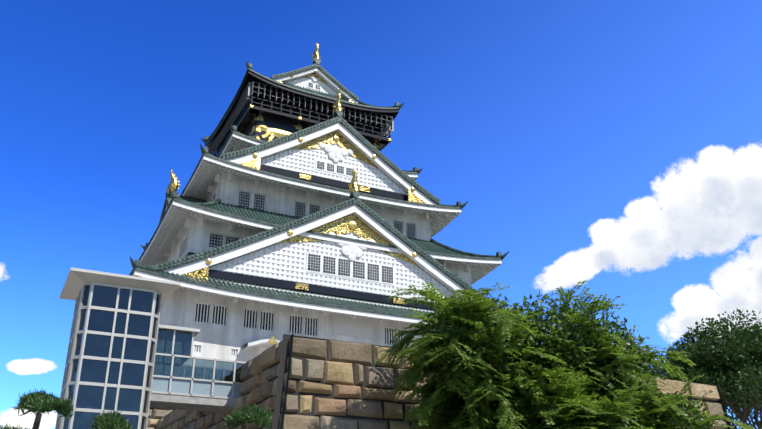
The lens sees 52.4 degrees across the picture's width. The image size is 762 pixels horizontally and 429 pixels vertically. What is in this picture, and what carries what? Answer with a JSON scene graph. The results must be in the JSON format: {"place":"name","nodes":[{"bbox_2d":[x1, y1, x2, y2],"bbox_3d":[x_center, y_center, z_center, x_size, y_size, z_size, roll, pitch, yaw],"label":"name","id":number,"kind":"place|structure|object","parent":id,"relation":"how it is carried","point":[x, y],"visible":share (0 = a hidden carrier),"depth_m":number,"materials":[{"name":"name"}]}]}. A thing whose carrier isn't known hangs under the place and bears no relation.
{"place":"outdoors","nodes":[
{"label":"outdoors","id":0,"kind":"place"},
{"bbox_2d":[149,324,245,412],"bbox_3d":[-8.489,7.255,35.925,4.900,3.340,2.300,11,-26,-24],"label":"enclosed walkway","id":1,"kind":"structure","parent":0,"point":[184,378],"depth_m":34.91,"materials":[{"name":"glass"}]},
{"bbox_2d":[0,0,761,428],"label":"sky","id":2,"kind":"structure","parent":0,"point":[615,146],"materials":[{"name":"blue"}]},
{"label":"ground","id":3,"kind":"structure","parent":0,"visible":0},
{"bbox_2d":[0,389,76,428],"bbox_3d":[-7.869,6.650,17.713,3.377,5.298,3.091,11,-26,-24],"label":"pine wood","id":4,"kind":"object","parent":3,"relation":"on","point":[39,403],"visible":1,"depth_m":18.07,"materials":[{"name":"green plant"}]},
{"bbox_2d":[90,410,134,428],"bbox_3d":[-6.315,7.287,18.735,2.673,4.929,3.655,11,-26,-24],"label":"pine wood","id":5,"kind":"object","parent":3,"relation":"on","point":[114,420],"visible":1,"depth_m":18.97,"materials":[{"name":"green plant"}]},
{"bbox_2d":[55,267,179,428],"bbox_3d":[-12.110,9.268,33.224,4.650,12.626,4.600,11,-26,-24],"label":"elevator tower","id":6,"kind":"structure","parent":3,"relation":"on","point":[110,358],"depth_m":33.16,"materials":[{"name":"glass"}]},
{"bbox_2d":[223,403,272,428],"bbox_3d":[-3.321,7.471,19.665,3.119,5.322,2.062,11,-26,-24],"label":"pine wood","id":7,"kind":"object","parent":3,"relation":"on","point":[255,414],"visible":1,"depth_m":20.07,"materials":[{"name":"green plant"}]},
{"bbox_2d":[147,333,731,428],"bbox_3d":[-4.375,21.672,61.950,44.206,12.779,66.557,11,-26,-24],"label":"stone base walls","id":8,"kind":"structure","parent":3,"relation":"on","point":[292,381],"depth_m":31.65,"materials":[{"name":"brown stone"}]},
{"bbox_2d":[129,42,546,361],"bbox_3d":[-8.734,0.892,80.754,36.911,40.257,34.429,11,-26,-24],"label":"castle","id":9,"kind":"structure","parent":8,"relation":"on","point":[302,205],"depth_m":67.45,"materials":[{"name":"paint"}]},
{"bbox_2d":[372,282,586,428],"bbox_3d":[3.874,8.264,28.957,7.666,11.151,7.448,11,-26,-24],"label":"tree","id":10,"kind":"object","parent":3,"relation":"on","point":[457,358],"visible":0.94,"depth_m":28.72,"materials":[{"name":"green plant"}]},
{"bbox_2d":[439,286,637,428],"bbox_3d":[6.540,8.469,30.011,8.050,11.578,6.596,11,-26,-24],"label":"tree","id":11,"kind":"object","parent":3,"relation":"on","point":[566,320],"visible":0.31,"depth_m":30.23,"materials":[{"name":"green plant"}]},
{"bbox_2d":[474,364,676,428],"bbox_3d":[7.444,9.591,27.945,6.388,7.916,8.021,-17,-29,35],"label":"tree","id":12,"kind":"object","parent":3,"relation":"on","point":[607,413],"visible":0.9,"depth_m":27.64,"materials":[{"name":"green plant"}]},
{"bbox_2d":[524,280,695,428],"bbox_3d":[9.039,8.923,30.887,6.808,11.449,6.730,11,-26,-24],"label":"tree","id":13,"kind":"object","parent":3,"relation":"on","point":[633,354],"visible":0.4,"depth_m":30.63,"materials":[{"name":"green plant"}]},
{"bbox_2d":[640,374,754,428],"bbox_3d":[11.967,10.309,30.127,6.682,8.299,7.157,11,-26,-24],"label":"tree","id":14,"kind":"object","parent":3,"relation":"on","point":[675,420],"visible":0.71,"depth_m":30.27,"materials":[{"name":"green plant"}]},
{"bbox_2d":[647,309,761,428],"bbox_3d":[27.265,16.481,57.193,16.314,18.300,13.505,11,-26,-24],"label":"tree","id":15,"kind":"object","parent":3,"relation":"on","point":[729,362],"visible":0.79,"depth_m":55.86,"materials":[{"name":"green plant"}]},
{"bbox_2d":[653,361,759,426],"bbox_3d":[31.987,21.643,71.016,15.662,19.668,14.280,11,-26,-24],"label":"tree","id":16,"kind":"object","parent":3,"relation":"on","point":[749,410],"depth_m":71.33,"materials":[{"name":"green plant"}]}
]}

